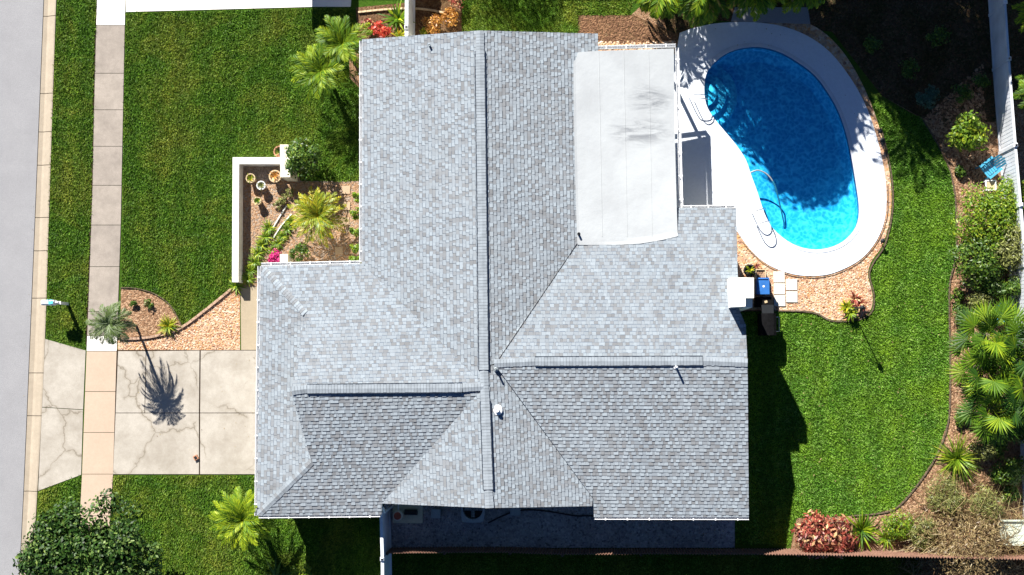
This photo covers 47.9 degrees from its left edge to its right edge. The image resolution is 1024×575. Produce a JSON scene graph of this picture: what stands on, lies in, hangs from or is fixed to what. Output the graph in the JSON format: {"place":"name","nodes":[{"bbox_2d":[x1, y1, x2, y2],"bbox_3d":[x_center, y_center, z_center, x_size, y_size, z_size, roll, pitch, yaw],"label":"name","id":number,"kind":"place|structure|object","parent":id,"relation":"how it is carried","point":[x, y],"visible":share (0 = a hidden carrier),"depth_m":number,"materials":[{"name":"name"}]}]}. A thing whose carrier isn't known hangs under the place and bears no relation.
{"place":"outdoors","nodes":[
{"label":"outdoors","id":0,"kind":"place"},
{"bbox_2d":[0,0,42,574],"bbox_3d":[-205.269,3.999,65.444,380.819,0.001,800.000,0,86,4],"label":"road","id":1,"kind":"structure","parent":0,"point":[21,22],"depth_m":52.12,"materials":[{"name":"grey asphalt"}]},
{"bbox_2d":[35,475,80,532],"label":"verge grass","id":2,"kind":"structure","parent":0,"point":[69,490],"depth_m":51.15,"materials":[{"name":"green plant"}]},
{"bbox_2d":[45,0,96,348],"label":"verge grass","id":3,"kind":"structure","parent":0,"point":[67,168],"depth_m":52.01,"materials":[{"name":"green plant"}]},
{"bbox_2d":[80,0,125,527],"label":"sidewalk","id":4,"kind":"structure","parent":0,"point":[98,448],"depth_m":51.70,"materials":[{"name":"concrete"}]},
{"bbox_2d":[38,339,255,490],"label":"driveway","id":5,"kind":"structure","parent":0,"point":[227,402],"depth_m":51.03,"materials":[{"name":"concrete"}]},
{"bbox_2d":[113,350,255,474],"bbox_3d":[-14.413,5.525,50.974,6.595,0.001,5.523,0,86,4],"label":"joint filler","id":6,"kind":"object","parent":5,"relation":"on","point":[199,406],"visible":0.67,"depth_m":51.02,"materials":[{"name":"soil"}]},
{"bbox_2d":[126,0,350,11],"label":"neighbour driveway","id":7,"kind":"structure","parent":0,"point":[152,5],"depth_m":51.98,"materials":[{"name":"white concrete"}]},
{"bbox_2d":[120,7,358,324],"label":"lawn grass","id":8,"kind":"structure","parent":0,"point":[259,118],"depth_m":51.61,"materials":[{"name":"green plant"}]},
{"bbox_2d":[284,134,322,182],"bbox_3d":[-9.052,-5.596,50.242,1.715,2.030,2.162,0,86,4],"label":"shrub","id":9,"kind":"object","parent":8,"relation":"on","point":[297,163],"visible":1,"depth_m":49.78,"materials":[{"name":"green plant"}]},
{"bbox_2d":[288,38,358,103],"bbox_3d":[-8.228,-9.337,50.090,2.877,2.649,2.591,-30,85,2],"label":"palm tree","id":10,"kind":"object","parent":8,"relation":"on","point":[320,71],"visible":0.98,"depth_m":49.43,"materials":[{"name":"green plant"}]},
{"bbox_2d":[111,474,383,574],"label":"lawn grass","id":11,"kind":"structure","parent":0,"point":[272,531],"depth_m":50.49,"materials":[{"name":"green plant"}]},
{"bbox_2d":[207,486,276,551],"bbox_3d":[-11.286,9.839,49.094,2.969,2.757,2.860,0,86,4],"label":"palm tree","id":12,"kind":"object","parent":11,"relation":"on","point":[242,517],"visible":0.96,"depth_m":48.22,"materials":[{"name":"green plant"}]},
{"bbox_2d":[241,287,256,349],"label":"entry path","id":13,"kind":"structure","parent":0,"point":[249,318],"depth_m":51.01,"materials":[{"name":"concrete"}]},
{"bbox_2d":[239,166,360,287],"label":"courtyard gravel","id":14,"kind":"structure","parent":0,"point":[261,172],"depth_m":51.19,"materials":[{"name":"brown wood"}]},
{"bbox_2d":[280,144,297,180],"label":"pillar wall","id":15,"kind":"structure","parent":14,"relation":"on","point":[283,170],"depth_m":50.07,"materials":[{"name":"beige paint"}]},
{"bbox_2d":[288,242,310,261],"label":"shrub","id":16,"kind":"object","parent":14,"relation":"on","point":[304,250],"visible":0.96,"depth_m":50.50,"materials":[{"name":"green plant"}]},
{"bbox_2d":[287,186,347,247],"bbox_3d":[-8.497,-3.079,50.191,2.672,1.728,2.790,0,86,4],"label":"palm tree","id":17,"kind":"object","parent":14,"relation":"on","point":[317,218],"visible":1,"depth_m":49.75,"materials":[{"name":"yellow plant"}]},
{"bbox_2d":[36,0,955,574],"bbox_3d":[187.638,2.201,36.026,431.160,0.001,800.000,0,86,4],"label":"ground","id":18,"kind":"structure","parent":0,"point":[870,88],"depth_m":50.64,"materials":[{"name":"green plant"}]},
{"bbox_2d":[20,0,55,574],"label":"kerb","id":19,"kind":"structure","parent":18,"relation":"on","point":[37,353],"depth_m":51.88,"materials":[{"name":"concrete"}]},
{"bbox_2d":[12,488,165,574],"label":"tree","id":20,"kind":"object","parent":18,"relation":"on","point":[85,549],"visible":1,"depth_m":47.51,"materials":[{"name":"green plant"}]},
{"bbox_2d":[85,0,96,344],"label":"soil trench","id":21,"kind":"object","parent":18,"relation":"on","point":[92,185],"visible":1,"depth_m":51.94,"materials":[{"name":"brown soil"}]},
{"bbox_2d":[120,288,180,336],"bbox_3d":[-16.091,1.150,51.364,2.820,0.001,2.289,0,86,4],"label":"mulch bed","id":22,"kind":"object","parent":18,"relation":"on","point":[150,313],"visible":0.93,"depth_m":51.37,"materials":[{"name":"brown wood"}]},
{"bbox_2d":[85,301,137,344],"bbox_3d":[-16.975,1.558,49.894,2.068,3.023,1.916,0,86,4],"label":"palm tree","id":23,"kind":"object","parent":22,"relation":"on","point":[109,327],"visible":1,"depth_m":48.70,"materials":[{"name":"green plant"}]},
{"bbox_2d":[156,314,179,338],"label":"yucca","id":24,"kind":"object","parent":22,"relation":"on","point":[167,324],"visible":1,"depth_m":51.10,"materials":[{"name":"yellow plant"}]},
{"bbox_2d":[118,289,239,349],"bbox_3d":[-14.815,1.400,51.253,5.577,0.001,2.752,0,86,4],"label":"gravel bed","id":25,"kind":"object","parent":18,"relation":"on","point":[201,332],"visible":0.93,"depth_m":51.13,"materials":[{"name":"beige gravel"}]},
{"bbox_2d":[121,288,231,339],"bbox_3d":[-14.863,1.493,51.212,5.575,0.099,0.803,-23,85,3],"label":"bed edging","id":26,"kind":"object","parent":25,"relation":"on","point":[193,318],"visible":0.88,"depth_m":51.14,"materials":[{"name":"brick"}]},
{"bbox_2d":[232,157,279,282],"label":"wall","id":27,"kind":"structure","parent":18,"relation":"on","point":[239,163],"depth_m":50.79,"materials":[{"name":"white paint"}]},
{"bbox_2d":[288,563,311,574],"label":"shrub","id":28,"kind":"object","parent":18,"relation":"on","point":[294,570],"visible":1,"depth_m":49.72,"materials":[{"name":"green plant"}]},
{"bbox_2d":[349,51,358,86],"bbox_3d":[-4.562,-11.059,51.245,6.372,0.001,2.928,-35,85,2],"label":"front corner bed","id":29,"kind":"object","parent":18,"relation":"on","point":[354,79],"visible":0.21,"depth_m":51.34,"materials":[{"name":"beige gravel"}]},
{"bbox_2d":[311,14,372,73],"bbox_3d":[-7.330,-10.434,50.191,2.892,2.448,2.544,0,86,4],"label":"palm tree","id":30,"kind":"object","parent":29,"relation":"on","point":[341,45],"visible":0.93,"depth_m":49.30,"materials":[{"name":"green plant"}]},
{"bbox_2d":[380,507,391,574],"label":"vinyl fence","id":31,"kind":"object","parent":18,"relation":"on","point":[385,542],"visible":0.81,"depth_m":48.83,"materials":[{"name":"white plastic"}]},
{"bbox_2d":[356,0,461,49],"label":"side bed","id":32,"kind":"object","parent":18,"relation":"on","point":[440,5],"visible":0.43,"depth_m":51.28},
{"bbox_2d":[371,20,391,37],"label":"shrub","id":33,"kind":"object","parent":32,"relation":"on","point":[381,30],"visible":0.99,"depth_m":50.72,"materials":[{"name":"red plant"}]},
{"bbox_2d":[380,0,415,31],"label":"spiky plant","id":34,"kind":"object","parent":32,"relation":"on","point":[397,18],"visible":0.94,"depth_m":51.12,"materials":[{"name":"green plant"}]},
{"bbox_2d":[358,7,443,13],"bbox_3d":[-4.926,-12.338,51.307,3.898,0.109,0.272,1,87,4],"label":"bed edging","id":35,"kind":"object","parent":32,"relation":"on","point":[416,8],"visible":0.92,"depth_m":51.29,"materials":[{"name":"beige concrete"}]},
{"bbox_2d":[404,0,414,35],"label":"vinyl fence","id":36,"kind":"object","parent":32,"relation":"on","point":[409,26],"visible":0.63,"depth_m":50.04,"materials":[{"name":"white plastic"}]},
{"bbox_2d":[421,13,442,33],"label":"shrub","id":37,"kind":"object","parent":32,"relation":"on","point":[433,24],"visible":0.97,"depth_m":50.57,"materials":[{"name":"orange plant"}]},
{"bbox_2d":[441,6,458,27],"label":"shrub","id":38,"kind":"object","parent":32,"relation":"on","point":[450,12],"visible":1,"depth_m":50.76,"materials":[{"name":"orange plant"}]},
{"bbox_2d":[384,501,734,547],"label":"side slab","id":39,"kind":"structure","parent":18,"relation":"on","point":[449,527],"depth_m":49.44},
{"bbox_2d":[393,504,422,522],"bbox_3d":[-4.526,9.673,49.589,1.300,0.742,1.000,0,86,4],"label":"pool pump","id":40,"kind":"object","parent":39,"relation":"on","point":[403,513],"visible":0.91,"depth_m":49.78,"materials":[{"name":"beige paint"}]},
{"bbox_2d":[461,507,485,522],"bbox_3d":[-1.640,9.441,49.289,1.005,0.777,1.138,0,86,4],"label":"air conditioner","id":41,"kind":"object","parent":39,"relation":"on","point":[473,515],"visible":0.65,"depth_m":48.95,"materials":[{"name":"grey metal"}]},
{"bbox_2d":[488,509,690,523],"bbox_3d":[3.294,9.832,49.325,8.690,0.059,0.634,0,86,4],"label":"garden hose","id":42,"kind":"object","parent":39,"relation":"on","point":[560,513],"visible":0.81,"depth_m":49.44,"materials":[{"name":"rubber"}]},
{"bbox_2d":[392,553,922,574],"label":"neighbour grass","id":43,"kind":"structure","parent":18,"relation":"on","point":[601,561],"depth_m":49.07,"materials":[{"name":"green plant"}]},
{"bbox_2d":[386,546,1023,559],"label":"corrugated fence","id":44,"kind":"object","parent":18,"relation":"on","point":[562,552],"visible":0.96,"depth_m":48.24,"materials":[{"name":"brown metal"}]},
{"bbox_2d":[731,7,809,23],"bbox_3d":[11.259,-11.871,50.124,3.406,0.080,0.730,3,87,4],"label":"deck extension","id":45,"kind":"object","parent":18,"relation":"on","point":[776,15],"visible":0.81,"depth_m":50.06,"materials":[{"name":"grey concrete"}]},
{"bbox_2d":[674,22,886,275],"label":"pool deck","id":46,"kind":"structure","parent":18,"relation":"on","point":[714,170],"depth_m":49.77,"materials":[{"name":"paint"}]},
{"bbox_2d":[701,43,862,252],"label":"swimming pool","id":47,"kind":"structure","parent":18,"relation":"in","point":[775,116],"depth_m":50.61,"materials":[{"name":"liquid"}]},
{"bbox_2d":[632,1,1023,574],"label":"top mulch","id":48,"kind":"object","parent":18,"relation":"on","point":[993,151],"visible":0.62,"depth_m":48.60,"materials":[{"name":"brown wood"}]},
{"bbox_2d":[578,15,677,44],"bbox_3d":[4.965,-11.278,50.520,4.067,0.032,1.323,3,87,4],"label":"bark chips","id":49,"kind":"object","parent":48,"relation":"on","point":[627,24],"visible":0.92,"depth_m":50.54,"materials":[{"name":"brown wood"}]},
{"bbox_2d":[598,41,675,53],"bbox_3d":[5.405,-10.446,50.452,3.524,0.001,0.742,1,87,4],"label":"stone strip","id":50,"kind":"object","parent":48,"relation":"on","point":[669,42],"visible":0.17,"depth_m":50.46,"materials":[{"name":"beige stone"}]},
{"bbox_2d":[598,41,673,50],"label":"gravel stones","id":51,"kind":"object","parent":50,"relation":"on","point":[601,43],"visible":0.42,"depth_m":50.48,"materials":[{"name":"beige gravel"}]},
{"bbox_2d":[634,0,684,20],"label":"palm tree","id":52,"kind":"object","parent":48,"relation":"on","point":[663,10],"visible":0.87,"depth_m":48.61,"materials":[{"name":"green plant"}]},
{"bbox_2d":[790,509,841,558],"bbox_3d":[12.695,10.277,48.013,1.909,1.298,2.081,-26,85,2],"label":"croton shrub","id":53,"kind":"object","parent":48,"relation":"on","point":[814,541],"visible":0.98,"depth_m":47.66,"materials":[{"name":"red plant"}]},
{"bbox_2d":[818,514,859,558],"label":"croton shrub","id":54,"kind":"object","parent":48,"relation":"on","point":[847,543],"visible":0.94,"depth_m":47.75,"materials":[{"name":"red plant"}]},
{"bbox_2d":[663,0,1023,124],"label":"leaf litter","id":55,"kind":"object","parent":48,"relation":"on","point":[900,29],"visible":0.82,"depth_m":49.54,"materials":[{"name":"black plant"}]},
{"bbox_2d":[675,0,730,27],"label":"palm tree","id":56,"kind":"object","parent":55,"relation":"on","point":[706,14],"visible":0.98,"depth_m":47.64,"materials":[{"name":"green plant"}]},
{"bbox_2d":[726,0,784,20],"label":"palm tree","id":57,"kind":"object","parent":55,"relation":"on","point":[762,6],"visible":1,"depth_m":47.29,"materials":[{"name":"green plant"}]},
{"bbox_2d":[773,0,824,13],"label":"palm tree","id":58,"kind":"object","parent":55,"relation":"on","point":[793,5],"visible":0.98,"depth_m":47.47,"materials":[{"name":"green plant"}]},
{"bbox_2d":[863,34,883,54],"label":"shrub","id":59,"kind":"object","parent":55,"relation":"on","point":[870,44],"visible":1,"depth_m":49.29,"materials":[{"name":"green plant"}]},
{"bbox_2d":[898,58,920,80],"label":"shrub","id":60,"kind":"object","parent":55,"relation":"on","point":[909,70],"visible":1,"depth_m":49.20,"materials":[{"name":"green plant"}]},
{"bbox_2d":[915,83,940,109],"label":"shrub","id":61,"kind":"object","parent":55,"relation":"on","point":[928,98],"visible":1,"depth_m":48.91,"materials":[{"name":"green plant"}]},
{"bbox_2d":[926,25,951,47],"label":"shrub","id":62,"kind":"object","parent":55,"relation":"on","point":[937,36],"visible":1,"depth_m":49.09,"materials":[{"name":"green plant"}]},
{"bbox_2d":[1012,1,1023,32],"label":"bush","id":63,"kind":"object","parent":55,"relation":"on","point":[1020,15],"visible":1,"depth_m":46.99,"materials":[{"name":"green plant"}]},
{"bbox_2d":[844,508,883,551],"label":"spiky plant","id":64,"kind":"object","parent":48,"relation":"on","point":[864,529],"visible":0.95,"depth_m":48.24,"materials":[{"name":"green plant"}]},
{"bbox_2d":[879,505,914,540],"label":"shrub","id":65,"kind":"object","parent":48,"relation":"on","point":[902,532],"visible":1,"depth_m":47.88,"materials":[{"name":"green plant"}]},
{"bbox_2d":[909,513,940,551],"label":"shrub","id":66,"kind":"object","parent":48,"relation":"on","point":[913,531],"visible":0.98,"depth_m":47.75,"materials":[{"name":"green plant"}]},
{"bbox_2d":[860,64,1008,550],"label":"bark chips","id":67,"kind":"object","parent":48,"relation":"on","point":[964,153],"visible":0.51,"depth_m":48.57,"materials":[{"name":"brown wood"}]},
{"bbox_2d":[872,525,895,550],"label":"rosette plant","id":68,"kind":"object","parent":67,"relation":"on","point":[885,540],"visible":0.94,"depth_m":48.25,"materials":[{"name":"green plant"}]},
{"bbox_2d":[924,471,968,518],"bbox_3d":[18.026,8.640,47.857,1.797,1.015,2.008,0,86,4],"label":"shrub","id":69,"kind":"object","parent":67,"relation":"on","point":[948,487],"visible":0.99,"depth_m":47.72,"materials":[{"name":"green plant"}]},
{"bbox_2d":[949,287,965,303],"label":"plant","id":70,"kind":"object","parent":67,"relation":"on","point":[960,294],"visible":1,"depth_m":48.47,"materials":[{"name":"green plant"}]},
{"bbox_2d":[950,84,973,104],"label":"shrub","id":71,"kind":"object","parent":67,"relation":"on","point":[963,91],"visible":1,"depth_m":48.90,"materials":[{"name":"green plant"}]},
{"bbox_2d":[944,110,992,151],"bbox_3d":[19.166,-6.508,48.438,2.021,1.522,1.752,0,86,4],"label":"shrub","id":72,"kind":"object","parent":67,"relation":"on","point":[967,132],"visible":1,"depth_m":48.10,"materials":[{"name":"green plant"}]},
{"bbox_2d":[946,232,1005,290],"bbox_3d":[19.246,-1.124,47.948,2.547,1.833,2.622,0,86,4],"label":"shrub","id":73,"kind":"object","parent":67,"relation":"on","point":[986,267],"visible":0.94,"depth_m":47.49,"materials":[{"name":"green plant"}]},
{"bbox_2d":[971,73,990,87],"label":"shrub","id":74,"kind":"object","parent":67,"relation":"on","point":[979,81],"visible":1,"depth_m":48.91,"materials":[{"name":"green plant"}]},
{"bbox_2d":[966,437,996,460],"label":"shrub","id":75,"kind":"object","parent":67,"relation":"on","point":[984,452],"visible":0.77,"depth_m":47.77,"materials":[{"name":"green plant"}]},
{"bbox_2d":[966,285,996,313],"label":"shrub","id":76,"kind":"object","parent":67,"relation":"on","point":[976,297],"visible":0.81,"depth_m":47.98,"materials":[{"name":"green plant"}]},
{"bbox_2d":[946,182,1019,254],"bbox_3d":[19.726,-2.856,47.866,2.966,2.135,2.948,26,89,5],"label":"shrub","id":77,"kind":"object","parent":67,"relation":"on","point":[1001,219],"visible":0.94,"depth_m":47.48,"materials":[{"name":"green plant"}]},
{"bbox_2d":[950,298,1023,375],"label":"fan palm","id":78,"kind":"object","parent":67,"relation":"on","point":[976,317],"visible":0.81,"depth_m":46.18,"materials":[{"name":"green plant"}]},
{"bbox_2d":[965,483,1010,523],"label":"shrub","id":79,"kind":"object","parent":67,"relation":"on","point":[981,500],"visible":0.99,"depth_m":47.56,"materials":[{"name":"green plant"}]},
{"bbox_2d":[953,372,1023,450],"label":"fan palm","id":80,"kind":"object","parent":67,"relation":"on","point":[1001,426],"visible":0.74,"depth_m":46.53,"materials":[{"name":"green plant"}]},
{"bbox_2d":[975,155,1006,179],"bbox_3d":[20.252,-5.109,48.560,0.906,0.930,0.720,-38,85,1],"label":"garden chair","id":81,"kind":"object","parent":67,"relation":"on","point":[990,164],"visible":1,"depth_m":48.57,"materials":[{"name":"teal plastic"}]},
{"bbox_2d":[887,462,1023,574],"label":"dry shrub","id":82,"kind":"object","parent":48,"relation":"on","point":[980,551],"visible":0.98,"depth_m":47.49,"materials":[{"name":"brown plant"}]},
{"bbox_2d":[928,429,983,483],"bbox_3d":[18.555,7.191,47.935,2.580,0.900,2.592,0,86,4],"label":"grass clump","id":83,"kind":"object","parent":48,"relation":"on","point":[957,459],"visible":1,"depth_m":48.04,"materials":[{"name":"green plant"}]},
{"bbox_2d":[945,327,1023,409],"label":"fan palm","id":84,"kind":"object","parent":48,"relation":"on","point":[972,383],"visible":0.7,"depth_m":46.35,"materials":[{"name":"green plant"}]},
{"bbox_2d":[977,260,1020,305],"bbox_3d":[20.576,-0.342,48.034,2.006,1.368,2.153,40,90,6],"label":"shrub","id":85,"kind":"object","parent":48,"relation":"on","point":[1010,287],"visible":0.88,"depth_m":47.64,"materials":[{"name":"green plant"}]},
{"bbox_2d":[978,300,1023,383],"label":"fan palm","id":86,"kind":"object","parent":48,"relation":"on","point":[1012,340],"visible":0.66,"depth_m":45.83,"materials":[{"name":"green plant"}]},
{"bbox_2d":[978,174,1023,221],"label":"shrub","id":87,"kind":"object","parent":48,"relation":"on","point":[1010,199],"visible":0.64,"depth_m":47.60,"materials":[{"name":"green plant"}]},
{"bbox_2d":[987,215,1023,276],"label":"shrub","id":88,"kind":"object","parent":48,"relation":"on","point":[1007,257],"visible":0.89,"depth_m":47.23,"materials":[{"name":"green plant"}]},
{"bbox_2d":[987,347,1023,435],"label":"fan palm","id":89,"kind":"object","parent":48,"relation":"on","point":[1010,406],"visible":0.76,"depth_m":45.83,"materials":[{"name":"green plant"}]},
{"bbox_2d":[988,0,1023,516],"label":"vinyl fence","id":90,"kind":"object","parent":48,"relation":"on","point":[1003,92],"visible":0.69,"depth_m":47.95,"materials":[{"name":"white plastic"}]},
{"bbox_2d":[989,456,1023,487],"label":"shrub","id":91,"kind":"object","parent":48,"relation":"on","point":[1011,472],"visible":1,"depth_m":47.53,"materials":[{"name":"green plant"}]},
{"bbox_2d":[990,404,1023,445],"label":"shrub","id":92,"kind":"object","parent":48,"relation":"on","point":[1021,439],"visible":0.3,"depth_m":47.27,"materials":[{"name":"green plant"}]},
{"bbox_2d":[998,519,1023,545],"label":"garden bench","id":93,"kind":"object","parent":48,"relation":"on","point":[1019,538],"visible":0.67,"depth_m":47.59,"materials":[{"name":"white"}]},
{"bbox_2d":[1002,485,1022,502],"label":"shrub","id":94,"kind":"object","parent":48,"relation":"on","point":[1009,493],"visible":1,"depth_m":47.79,"materials":[{"name":"green plant"}]},
{"bbox_2d":[1012,74,1023,108],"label":"shrub","id":95,"kind":"object","parent":48,"relation":"on","point":[1021,83],"visible":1,"depth_m":47.06,"materials":[{"name":"green plant"}]},
{"bbox_2d":[734,96,955,545],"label":"lawn grass","id":96,"kind":"structure","parent":18,"relation":"on","point":[802,447],"depth_m":48.89,"materials":[{"name":"green plant"}]},
{"bbox_2d":[757,305,779,334],"bbox_3d":[10.835,1.390,48.784,0.826,1.059,1.280,0,86,4],"label":"grill","id":97,"kind":"object","parent":96,"relation":"on","point":[766,320],"visible":1,"depth_m":48.30,"materials":[{"name":"metal"}]},
{"bbox_2d":[851,120,956,515],"bbox_3d":[17.537,1.533,48.789,3.267,0.080,17.162,11,87,5],"label":"bed edging","id":98,"kind":"object","parent":18,"relation":"on","point":[926,125],"visible":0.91,"depth_m":48.62,"materials":[{"name":"brown"}]},
{"bbox_2d":[254,30,753,519],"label":"house","id":99,"kind":"structure","parent":0,"point":[541,294],"depth_m":46.85,"materials":[{"name":"grey"}]},
{"bbox_2d":[461,0,633,32],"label":"side grass","id":100,"kind":"structure","parent":0,"point":[530,5],"depth_m":50.86,"materials":[{"name":"green plant"}]},
{"bbox_2d":[737,23,891,319],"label":"pool gravel","id":101,"kind":"structure","parent":0,"point":[828,43],"depth_m":49.33,"materials":[{"name":"beige gravel"}]},
{"bbox_2d":[755,278,769,293],"bbox_3d":[10.622,-0.041,48.983,0.520,0.909,0.700,0,86,4],"label":"storage bin","id":102,"kind":"object","parent":101,"relation":"on","point":[761,285],"visible":1,"depth_m":48.57,"materials":[{"name":"blue plastic"}]},
{"bbox_2d":[754,297,772,306],"bbox_3d":[10.705,0.623,49.026,0.700,0.730,0.400,0,86,4],"label":"black crate","id":103,"kind":"object","parent":101,"relation":"on","point":[759,301],"visible":0.93,"depth_m":48.70,"materials":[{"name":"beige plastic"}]},
{"bbox_2d":[773,271,784,281],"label":"stepping slab","id":104,"kind":"structure","parent":101,"relation":"on","point":[778,276],"depth_m":49.34,"materials":[{"name":"white concrete"}]},
{"bbox_2d":[743,185,888,277],"bbox_3d":[13.491,-1.886,49.319,6.639,0.044,2.763,-21,85,3],"label":"bed edging","id":105,"kind":"object","parent":101,"relation":"on","point":[837,273],"visible":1,"depth_m":49.22,"materials":[{"name":"brown stone"}]},
{"bbox_2d":[743,128,893,321],"bbox_3d":[14.481,-1.537,49.206,4.533,0.080,10.046,38,90,6],"label":"bed edging","id":106,"kind":"object","parent":101,"relation":"on","point":[873,261],"visible":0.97,"depth_m":49.13,"materials":[{"name":"brown stone"}]},
{"bbox_2d":[839,289,869,321],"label":"plant","id":107,"kind":"object","parent":101,"relation":"on","point":[848,308],"visible":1,"depth_m":48.72,"materials":[{"name":"plant"}]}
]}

